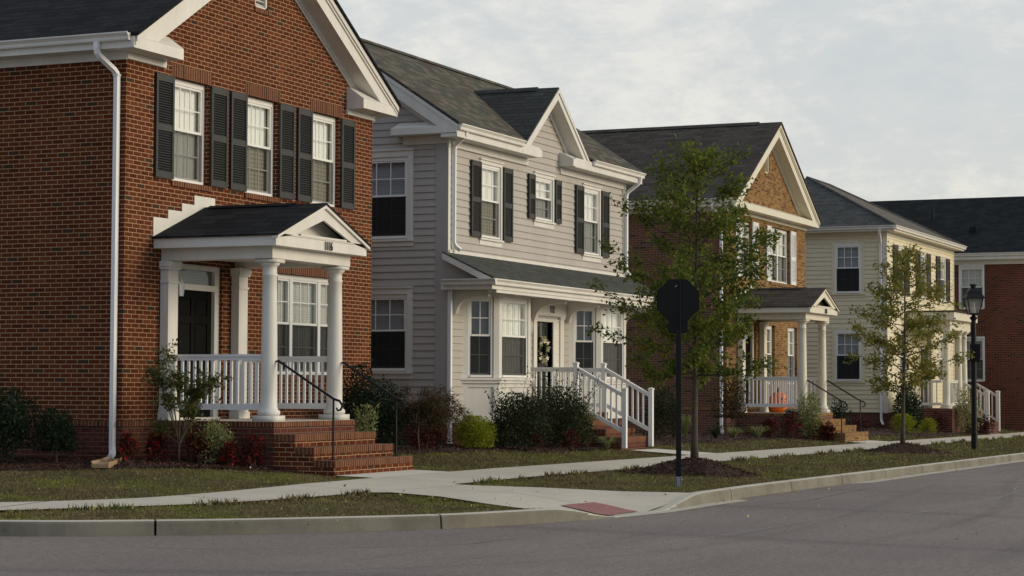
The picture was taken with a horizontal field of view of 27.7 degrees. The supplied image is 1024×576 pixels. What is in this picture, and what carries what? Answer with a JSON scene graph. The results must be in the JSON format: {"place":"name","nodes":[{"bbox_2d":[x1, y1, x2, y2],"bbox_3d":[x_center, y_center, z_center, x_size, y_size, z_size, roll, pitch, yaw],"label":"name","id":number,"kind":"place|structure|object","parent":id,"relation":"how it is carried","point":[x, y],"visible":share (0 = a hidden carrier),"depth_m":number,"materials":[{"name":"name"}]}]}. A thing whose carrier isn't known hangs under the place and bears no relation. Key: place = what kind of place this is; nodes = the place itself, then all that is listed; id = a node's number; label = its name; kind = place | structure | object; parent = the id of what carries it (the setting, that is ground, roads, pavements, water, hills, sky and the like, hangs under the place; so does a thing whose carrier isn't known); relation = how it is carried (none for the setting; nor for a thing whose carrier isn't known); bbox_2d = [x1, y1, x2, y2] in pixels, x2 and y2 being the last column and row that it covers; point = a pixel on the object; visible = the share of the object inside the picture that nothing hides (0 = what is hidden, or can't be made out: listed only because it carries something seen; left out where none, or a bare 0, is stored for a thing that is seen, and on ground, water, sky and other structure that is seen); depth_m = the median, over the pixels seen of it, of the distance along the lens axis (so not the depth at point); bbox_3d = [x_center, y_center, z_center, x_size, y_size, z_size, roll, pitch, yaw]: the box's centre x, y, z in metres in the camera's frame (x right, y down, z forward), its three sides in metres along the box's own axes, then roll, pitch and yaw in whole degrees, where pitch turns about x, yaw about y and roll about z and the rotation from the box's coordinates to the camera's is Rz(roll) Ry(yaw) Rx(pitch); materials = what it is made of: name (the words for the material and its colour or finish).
{"place":"outdoors","nodes":[
{"label":"outdoors","id":0,"kind":"place"},
{"bbox_2d":[0,461,1023,575],"bbox_3d":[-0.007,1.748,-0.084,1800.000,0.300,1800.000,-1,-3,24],"label":"road","id":1,"kind":"structure","parent":0,"point":[879,534],"depth_m":21.04,"materials":[{"name":"grey asphalt"}]},
{"bbox_2d":[129,538,514,548],"bbox_3d":[-1.821,2.593,20.948,4.654,0.001,1.002,1,-3,-21],"label":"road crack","id":2,"kind":"object","parent":1,"relation":"on","point":[316,548],"visible":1,"depth_m":20.46,"materials":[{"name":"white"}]},
{"bbox_2d":[0,452,1023,535],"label":"kerb","id":3,"kind":"structure","parent":1,"relation":"on","point":[144,527],"depth_m":23.22,"materials":[{"name":"concrete"}]},
{"bbox_2d":[625,460,1023,516],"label":"gutter pan","id":4,"kind":"object","parent":1,"relation":"on","point":[726,502],"visible":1,"depth_m":36.18,"materials":[{"name":"concrete"}]},
{"bbox_2d":[0,432,1023,514],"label":"pavement","id":5,"kind":"structure","parent":0,"point":[636,502],"depth_m":28.04,"materials":[{"name":"concrete"}]},
{"bbox_2d":[21,445,1014,549],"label":"fallen leaves","id":6,"kind":"object","parent":5,"relation":"on","point":[527,500],"visible":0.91,"depth_m":27.11,"materials":[{"name":"brown plant"}]},
{"bbox_2d":[562,502,634,514],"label":"tactile paving","id":7,"kind":"structure","parent":5,"relation":"on","point":[600,508],"depth_m":26.47,"materials":[{"name":"red concrete"}]},
{"bbox_2d":[0,426,1023,520],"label":"lawn","id":8,"kind":"structure","parent":0,"point":[178,478],"depth_m":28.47,"materials":[{"name":"plant"}]},
{"bbox_2d":[0,457,293,471],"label":"mulch bed","id":9,"kind":"object","parent":8,"relation":"on","point":[60,461],"visible":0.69,"depth_m":29.94,"materials":[{"name":"brown wood"}]},
{"bbox_2d":[0,384,43,462],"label":"holly shrub","id":10,"kind":"object","parent":9,"relation":"on","point":[10,418],"visible":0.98,"depth_m":30.21,"materials":[{"name":"green plant"}]},
{"bbox_2d":[33,407,81,461],"bbox_3d":[-6.600,2.162,30.169,0.630,0.874,0.649,3,-4,-44],"label":"holly shrub","id":11,"kind":"object","parent":9,"relation":"on","point":[62,426],"visible":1,"depth_m":30.10,"materials":[{"name":"green plant"}]},
{"bbox_2d":[91,456,121,467],"bbox_3d":[-5.792,2.492,29.713,0.300,0.130,1.050,0,-3,1],"label":"splash block","id":12,"kind":"object","parent":9,"relation":"on","point":[101,463],"depth_m":29.35,"materials":[{"name":"beige concrete"}]},
{"bbox_2d":[116,431,138,462],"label":"dwarf red shrub","id":13,"kind":"object","parent":9,"relation":"on","point":[126,445],"visible":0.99,"depth_m":29.80,"materials":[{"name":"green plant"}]},
{"bbox_2d":[144,432,168,461],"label":"dwarf red shrub","id":14,"kind":"object","parent":9,"relation":"on","point":[154,446],"visible":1,"depth_m":30.28,"materials":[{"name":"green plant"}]},
{"bbox_2d":[138,339,232,461],"bbox_3d":[-4.826,1.650,30.324,1.282,1.844,1.037,-1,-3,24],"label":"young tree","id":15,"kind":"object","parent":9,"relation":"on","point":[191,406],"visible":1,"depth_m":30.24,"materials":[{"name":"green plant"}]},
{"bbox_2d":[185,430,212,463],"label":"shrub","id":16,"kind":"object","parent":9,"relation":"on","point":[198,450],"visible":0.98,"depth_m":30.34,"materials":[{"name":"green plant"}]},
{"bbox_2d":[195,418,237,463],"bbox_3d":[-4.367,2.279,30.486,0.609,0.728,0.604,-1,-3,24],"label":"variegated shrub","id":17,"kind":"object","parent":9,"relation":"on","point":[218,435],"visible":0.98,"depth_m":30.45,"materials":[{"name":"green plant"}]},
{"bbox_2d":[216,439,241,465],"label":"shrub","id":18,"kind":"object","parent":9,"relation":"on","point":[228,457],"visible":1,"depth_m":30.26,"materials":[{"name":"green plant"}]},
{"bbox_2d":[239,434,267,467],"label":"dwarf red shrub","id":19,"kind":"object","parent":9,"relation":"on","point":[252,446],"visible":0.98,"depth_m":30.41,"materials":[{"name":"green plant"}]},
{"bbox_2d":[0,428,970,477],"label":"mulch chips","id":20,"kind":"object","parent":9,"relation":"on","point":[173,461],"visible":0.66,"depth_m":33.93,"materials":[{"name":"brown wood"}]},
{"bbox_2d":[0,0,412,476],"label":"brick house","id":21,"kind":"structure","parent":8,"relation":"on","point":[194,177],"depth_m":31.58,"materials":[{"name":"red brick"}]},
{"bbox_2d":[174,79,204,184],"bbox_3d":[-5.145,-2.434,32.478,0.140,1.604,1.044,-1,-3,24],"label":"window","id":22,"kind":"structure","parent":21,"relation":"in","point":[185,166],"depth_m":32.68,"materials":[{"name":"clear glass"}]},
{"bbox_2d":[177,290,210,417],"bbox_3d":[-5.041,1.035,32.588,0.050,1.990,1.070,-1,-3,24],"label":"door","id":23,"kind":"structure","parent":21,"relation":"in","point":[194,308],"depth_m":32.67,"materials":[{"name":"black wood"}]},
{"bbox_2d":[247,97,273,196],"bbox_3d":[-4.274,-2.337,34.436,0.140,1.604,1.034,-1,-3,24],"label":"window","id":24,"kind":"structure","parent":21,"relation":"in","point":[257,108],"depth_m":34.65,"materials":[{"name":"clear glass"}]},
{"bbox_2d":[277,274,328,374],"bbox_3d":[-3.609,0.647,35.767,0.140,1.694,2.114,-1,-3,24],"label":"window","id":25,"kind":"structure","parent":21,"relation":"in","point":[296,336],"depth_m":35.74,"materials":[{"name":"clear glass"}]},
{"bbox_2d":[312,113,335,206],"bbox_3d":[-3.397,-2.239,36.407,0.140,1.604,1.034,-1,-3,24],"label":"window","id":26,"kind":"structure","parent":21,"relation":"in","point":[321,123],"depth_m":36.66,"materials":[{"name":"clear glass"}]},
{"bbox_2d":[350,401,380,435],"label":"variegated shrub","id":27,"kind":"object","parent":8,"relation":"on","point":[366,427],"visible":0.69,"depth_m":34.14,"materials":[{"name":"green plant"}]},
{"bbox_2d":[393,443,602,453],"bbox_3d":[-1.091,3.025,38.544,2.013,0.200,11.450,-1,-3,24],"label":"mulch bed","id":28,"kind":"object","parent":8,"relation":"on","point":[446,449],"visible":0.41,"depth_m":39.75,"materials":[{"name":"brown wood"}]},
{"bbox_2d":[342,352,381,440],"bbox_3d":[-2.699,1.937,35.883,0.853,1.879,0.903,-1,-3,24],"label":"holly shrub","id":29,"kind":"object","parent":28,"relation":"on","point":[364,397],"visible":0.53,"depth_m":35.71,"materials":[{"name":"green plant"}]},
{"bbox_2d":[362,374,407,444],"bbox_3d":[-2.309,2.237,37.199,0.978,1.408,0.986,-1,-3,24],"label":"holly shrub","id":30,"kind":"object","parent":28,"relation":"on","point":[385,416],"visible":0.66,"depth_m":37.05,"materials":[{"name":"green plant"}]},
{"bbox_2d":[408,430,438,449],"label":"dwarf red shrub","id":31,"kind":"object","parent":28,"relation":"on","point":[423,440],"visible":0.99,"depth_m":37.90,"materials":[{"name":"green plant"}]},
{"bbox_2d":[377,383,473,449],"bbox_3d":[-1.648,2.360,37.782,1.934,1.267,1.933,-1,-3,24],"label":"weeping maple","id":32,"kind":"object","parent":28,"relation":"on","point":[429,409],"visible":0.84,"depth_m":37.53,"materials":[{"name":"brown plant"}]},
{"bbox_2d":[427,423,451,447],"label":"dwarf red shrub","id":33,"kind":"object","parent":28,"relation":"on","point":[439,437],"visible":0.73,"depth_m":38.95,"materials":[{"name":"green plant"}]},
{"bbox_2d":[451,414,496,447],"bbox_3d":[-0.686,2.763,39.646,0.958,0.700,1.045,-1,-3,24],"label":"golden shrub","id":34,"kind":"object","parent":28,"relation":"on","point":[478,431],"visible":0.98,"depth_m":39.45,"materials":[{"name":"green plant"}]},
{"bbox_2d":[483,379,562,448],"bbox_3d":[0.252,2.480,40.570,1.244,1.428,2.137,-2,-3,35],"label":"spreading shrub","id":35,"kind":"object","parent":28,"relation":"on","point":[517,422],"visible":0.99,"depth_m":40.28,"materials":[{"name":"green plant"}]},
{"bbox_2d":[528,431,545,450],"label":"dwarf red shrub","id":36,"kind":"object","parent":28,"relation":"on","point":[538,446],"visible":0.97,"depth_m":40.29,"materials":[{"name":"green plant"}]},
{"bbox_2d":[525,365,600,446],"bbox_3d":[1.037,2.446,42.440,1.662,1.717,2.059,0,-3,0],"label":"spreading shrub","id":37,"kind":"object","parent":28,"relation":"on","point":[571,412],"visible":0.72,"depth_m":42.22,"materials":[{"name":"green plant"}]},
{"bbox_2d":[562,427,581,449],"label":"dwarf red shrub","id":38,"kind":"object","parent":28,"relation":"on","point":[570,435],"visible":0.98,"depth_m":41.58,"materials":[{"name":"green plant"}]},
{"bbox_2d":[578,398,595,447],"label":"variegated shrub","id":39,"kind":"object","parent":28,"relation":"on","point":[589,418],"visible":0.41,"depth_m":43.19,"materials":[{"name":"green plant"}]},
{"bbox_2d":[361,38,656,449],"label":"sided house","id":40,"kind":"structure","parent":8,"relation":"on","point":[494,216],"depth_m":42.60,"materials":[{"name":"grey plastic"}]},
{"bbox_2d":[371,294,406,370],"bbox_3d":[-2.570,0.888,41.340,1.130,1.520,0.140,-1,-3,24],"label":"window","id":41,"kind":"structure","parent":40,"relation":"in","point":[388,311],"depth_m":41.28,"materials":[{"name":"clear glass"}]},
{"bbox_2d":[372,156,407,238],"bbox_3d":[-2.559,-1.794,41.469,1.130,1.630,0.140,-1,-3,24],"label":"window","id":42,"kind":"structure","parent":40,"relation":"in","point":[389,174],"depth_m":41.41,"materials":[{"name":"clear glass"}]},
{"bbox_2d":[468,296,492,376],"bbox_3d":[-0.648,0.976,41.551,0.440,1.620,0.440,-1,-3,24],"label":"window","id":43,"kind":"structure","parent":40,"relation":"in","point":[480,309],"depth_m":41.55,"materials":[{"name":"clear glass"}]},
{"bbox_2d":[482,164,499,239],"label":"window","id":44,"kind":"structure","parent":40,"relation":"in","point":[488,186],"depth_m":42.89,"materials":[{"name":"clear glass"}]},
{"bbox_2d":[502,297,526,377],"bbox_3d":[0.001,1.018,42.381,0.140,1.620,1.320,-1,-3,24],"label":"window","id":45,"kind":"structure","parent":40,"relation":"in","point":[514,310],"depth_m":42.47,"materials":[{"name":"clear glass"}]},
{"bbox_2d":[537,322,547,400],"bbox_3d":[0.582,1.710,45.178,0.050,1.950,0.900,-1,-3,24],"label":"door","id":46,"kind":"structure","parent":40,"relation":"in","point":[542,327],"depth_m":45.31,"materials":[{"name":"wood"}]},
{"bbox_2d":[537,336,550,365],"bbox_3d":[0.698,1.222,45.175,0.190,0.953,0.552,-1,-3,24],"label":"wreath","id":47,"kind":"object","parent":46,"relation":"hanging from","point":[544,343],"visible":1,"depth_m":45.10,"materials":[{"name":"beige plant"}]},
{"bbox_2d":[536,177,551,221],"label":"window","id":48,"kind":"structure","parent":40,"relation":"in","point":[543,186],"depth_m":45.44,"materials":[{"name":"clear glass"}]},
{"bbox_2d":[573,307,594,378],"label":"window","id":49,"kind":"structure","parent":40,"relation":"in","point":[584,346],"depth_m":46.65,"materials":[{"name":"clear glass"}]},
{"bbox_2d":[584,188,598,255],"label":"window","id":50,"kind":"structure","parent":40,"relation":"in","point":[591,197],"depth_m":48.02,"materials":[{"name":"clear glass"}]},
{"bbox_2d":[603,307,622,378],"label":"window","id":51,"kind":"structure","parent":40,"relation":"in","point":[612,355],"depth_m":47.56,"materials":[{"name":"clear glass"}]},
{"bbox_2d":[595,436,616,449],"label":"grass tuft","id":52,"kind":"object","parent":8,"relation":"on","point":[606,442],"visible":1,"depth_m":42.68,"materials":[{"name":"green plant"}]},
{"bbox_2d":[657,279,698,486],"bbox_3d":[2.429,1.407,30.360,0.624,3.082,0.102,0,-3,5],"label":"street sign","id":53,"kind":"object","parent":8,"relation":"on","point":[677,304],"visible":0.93,"depth_m":30.44,"materials":[{"name":"black metal"}]},
{"bbox_2d":[624,458,753,477],"bbox_3d":[3.118,2.991,34.621,2.160,0.304,2.163,3,-4,-44],"label":"mulch mound","id":54,"kind":"object","parent":8,"relation":"on","point":[708,468],"visible":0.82,"depth_m":34.12,"materials":[{"name":"brown wood"}]},
{"bbox_2d":[585,134,785,458],"bbox_3d":[3.052,0.185,34.809,3.195,5.570,3.216,2,-3,-33],"label":"street tree","id":55,"kind":"object","parent":54,"relation":"on","point":[717,223],"visible":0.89,"depth_m":34.63,"materials":[{"name":"green plant"}]},
{"bbox_2d":[582,122,868,442],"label":"brick house","id":56,"kind":"structure","parent":8,"relation":"on","point":[779,195],"depth_m":58.85,"materials":[{"name":"brown brick"}]},
{"bbox_2d":[741,223,748,277],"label":"window","id":57,"kind":"structure","parent":56,"relation":"in","point":[746,236],"depth_m":59.02,"materials":[{"name":"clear glass"}]},
{"bbox_2d":[746,336,750,403],"bbox_3d":[6.573,2.411,58.694,0.050,2.150,1.020,-1,-3,24],"label":"door","id":58,"kind":"structure","parent":56,"relation":"in","point":[748,340],"depth_m":58.99,"materials":[{"name":"wood"}]},
{"bbox_2d":[767,326,771,383],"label":"window","id":59,"kind":"structure","parent":56,"relation":"in","point":[769,329],"depth_m":60.94,"materials":[{"name":"clear glass"}]},
{"bbox_2d":[769,387,786,412],"bbox_3d":[7.486,3.134,58.252,0.545,0.729,0.512,-1,-3,24],"label":"pumpkin","id":60,"kind":"object","parent":56,"relation":"on","point":[777,409],"visible":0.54,"depth_m":58.06,"materials":[{"name":"orange food"}]},
{"bbox_2d":[771,228,786,283],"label":"window","id":61,"kind":"structure","parent":56,"relation":"in","point":[781,248],"depth_m":62.24,"materials":[{"name":"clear glass"}]},
{"bbox_2d":[788,327,793,383],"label":"window","id":62,"kind":"structure","parent":56,"relation":"in","point":[789,329],"depth_m":63.05,"materials":[{"name":"clear glass"}]},
{"bbox_2d":[711,374,749,435],"bbox_3d":[5.746,3.080,54.547,1.100,1.774,1.087,-1,-3,24],"label":"small tree","id":63,"kind":"object","parent":8,"relation":"on","point":[731,407],"visible":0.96,"depth_m":54.40,"materials":[{"name":"brown plant"}]},
{"bbox_2d":[654,434,825,444],"bbox_3d":[4.926,3.761,51.098,2.780,0.260,12.780,-1,-3,24],"label":"mulch bed","id":64,"kind":"object","parent":8,"relation":"on","point":[737,438],"visible":0.48,"depth_m":52.79,"materials":[{"name":"brown wood"}]},
{"bbox_2d":[640,385,681,438],"bbox_3d":[3.566,2.988,49.662,1.030,1.362,1.041,0,-3,8],"label":"dark shrub","id":65,"kind":"object","parent":64,"relation":"on","point":[660,411],"visible":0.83,"depth_m":49.53,"materials":[{"name":"green plant"}]},
{"bbox_2d":[681,414,691,438],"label":"grass tuft","id":66,"kind":"object","parent":64,"relation":"on","point":[685,422],"visible":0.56,"depth_m":50.80,"materials":[{"name":"green plant"}]},
{"bbox_2d":[705,425,729,438],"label":"grass tuft","id":67,"kind":"object","parent":64,"relation":"on","point":[715,431],"visible":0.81,"depth_m":52.27,"materials":[{"name":"green plant"}]},
{"bbox_2d":[726,427,743,437],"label":"grass tuft","id":68,"kind":"object","parent":64,"relation":"on","point":[734,433],"visible":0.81,"depth_m":52.99,"materials":[{"name":"green plant"}]},
{"bbox_2d":[744,425,771,437],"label":"grass tuft","id":69,"kind":"object","parent":64,"relation":"on","point":[757,433],"visible":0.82,"depth_m":54.51,"materials":[{"name":"green plant"}]},
{"bbox_2d":[761,414,780,437],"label":"dwarf red shrub","id":70,"kind":"object","parent":64,"relation":"on","point":[767,423],"visible":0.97,"depth_m":55.38,"materials":[{"name":"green plant"}]},
{"bbox_2d":[779,409,804,438],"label":"dwarf red shrub","id":71,"kind":"object","parent":64,"relation":"on","point":[791,422],"visible":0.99,"depth_m":55.89,"materials":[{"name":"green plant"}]},
{"bbox_2d":[793,388,822,438],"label":"variegated shrub","id":72,"kind":"object","parent":64,"relation":"on","point":[811,415],"visible":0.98,"depth_m":56.32,"materials":[{"name":"green plant"}]},
{"bbox_2d":[816,419,836,440],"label":"dwarf red shrub","id":73,"kind":"object","parent":64,"relation":"on","point":[827,433],"visible":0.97,"depth_m":56.32,"materials":[{"name":"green plant"}]},
{"bbox_2d":[805,176,999,434],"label":"hipped house","id":74,"kind":"structure","parent":8,"relation":"on","point":[847,240],"depth_m":69.45,"materials":[{"name":"beige"}]},
{"bbox_2d":[835,244,860,292],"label":"window","id":75,"kind":"structure","parent":74,"relation":"in","point":[847,256],"depth_m":69.13,"materials":[{"name":"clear glass"}]},
{"bbox_2d":[835,331,860,380],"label":"window","id":76,"kind":"structure","parent":74,"relation":"in","point":[845,371],"depth_m":69.00,"materials":[{"name":"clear glass"}]},
{"bbox_2d":[899,333,905,380],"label":"window","id":77,"kind":"structure","parent":74,"relation":"in","point":[900,360],"depth_m":70.57,"materials":[{"name":"clear glass"}]},
{"bbox_2d":[921,254,924,296],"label":"window","id":78,"kind":"structure","parent":74,"relation":"in","point":[922,257],"depth_m":73.75,"materials":[{"name":"clear glass"}]},
{"bbox_2d":[921,349,927,407],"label":"door","id":79,"kind":"structure","parent":74,"relation":"in","point":[925,391],"depth_m":73.16,"materials":[{"name":"wood"}]},
{"bbox_2d":[938,337,942,381],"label":"window","id":80,"kind":"structure","parent":74,"relation":"in","point":[940,352],"depth_m":76.16,"materials":[{"name":"clear glass"}]},
{"bbox_2d":[941,259,944,300],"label":"window","id":81,"kind":"structure","parent":74,"relation":"in","point":[943,269],"depth_m":76.69,"materials":[{"name":"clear glass"}]},
{"bbox_2d":[869,443,944,454],"bbox_3d":[9.414,3.840,49.574,2.043,0.274,2.040,1,-3,-6],"label":"mulch mound","id":82,"kind":"object","parent":8,"relation":"on","point":[904,449],"visible":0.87,"depth_m":49.06,"materials":[{"name":"brown wood"}]},
{"bbox_2d":[843,238,974,443],"bbox_3d":[9.432,1.332,49.602,2.961,4.968,3.202,-1,-3,24],"label":"sparse tree","id":83,"kind":"object","parent":82,"relation":"on","point":[914,378],"visible":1,"depth_m":49.56,"materials":[{"name":"green plant"}]},
{"bbox_2d":[856,428,979,436],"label":"mulch bed","id":84,"kind":"object","parent":8,"relation":"on","point":[873,432],"visible":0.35,"depth_m":66.77,"materials":[{"name":"brown wood"}]},
{"bbox_2d":[829,398,852,423],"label":"dark shrub","id":85,"kind":"object","parent":84,"relation":"on","point":[838,409],"visible":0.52,"depth_m":61.74,"materials":[{"name":"green plant"}]},
{"bbox_2d":[853,417,871,435],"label":"dwarf red shrub","id":86,"kind":"object","parent":84,"relation":"on","point":[863,425],"visible":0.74,"depth_m":61.63,"materials":[{"name":"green plant"}]},
{"bbox_2d":[890,413,922,432],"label":"golden shrub","id":87,"kind":"object","parent":84,"relation":"on","point":[896,418],"visible":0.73,"depth_m":66.32,"materials":[{"name":"green plant"}]},
{"bbox_2d":[890,386,923,430],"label":"dark shrub","id":88,"kind":"object","parent":84,"relation":"on","point":[912,407],"visible":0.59,"depth_m":68.11,"materials":[{"name":"green plant"}]},
{"bbox_2d":[916,417,937,433],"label":"golden shrub","id":89,"kind":"object","parent":84,"relation":"on","point":[927,420],"visible":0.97,"depth_m":68.14,"materials":[{"name":"green plant"}]},
{"bbox_2d":[927,411,950,432],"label":"dwarf red shrub","id":90,"kind":"object","parent":84,"relation":"on","point":[939,422],"visible":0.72,"depth_m":69.08,"materials":[{"name":"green plant"}]},
{"bbox_2d":[869,196,1023,430],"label":"dark brick house","id":91,"kind":"structure","parent":8,"relation":"on","point":[988,232],"depth_m":80.54,"materials":[{"name":"red brick"}]},
{"bbox_2d":[960,266,982,309],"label":"window","id":92,"kind":"structure","parent":91,"relation":"in","point":[969,274],"depth_m":80.92,"materials":[{"name":"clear glass"}]},
{"bbox_2d":[967,338,982,380],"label":"window","id":93,"kind":"structure","parent":91,"relation":"in","point":[978,340],"depth_m":80.69,"materials":[{"name":"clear glass"}]},
{"bbox_2d":[954,384,983,434],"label":"variegated shrub","id":94,"kind":"object","parent":8,"relation":"on","point":[966,411],"visible":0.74,"depth_m":70.89,"materials":[{"name":"green plant"}]},
{"bbox_2d":[962,284,984,449],"bbox_3d":[11.999,2.050,53.887,0.495,4.325,0.495,0,-3,-1],"label":"street lamp","id":95,"kind":"object","parent":8,"relation":"on","point":[973,297],"visible":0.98,"depth_m":53.80,"materials":[{"name":"black metal"}]},
{"bbox_2d":[978,415,994,434],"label":"dwarf red shrub","id":96,"kind":"object","parent":8,"relation":"on","point":[986,424],"visible":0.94,"depth_m":71.63,"materials":[{"name":"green plant"}]},
{"bbox_2d":[336,433,998,477],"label":"path","id":97,"kind":"structure","parent":0,"point":[390,473],"depth_m":31.95,"materials":[{"name":"concrete"}]},
{"bbox_2d":[337,0,1023,200],"label":"sky","id":98,"kind":"structure","parent":0,"point":[874,100],"materials":[{"name":"grey"}]},
{"bbox_2d":[783,408,795,412],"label":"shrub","id":99,"kind":"object","parent":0,"point":[785,410],"visible":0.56,"depth_m":57.11,"materials":[{"name":"green plant"}]}
]}

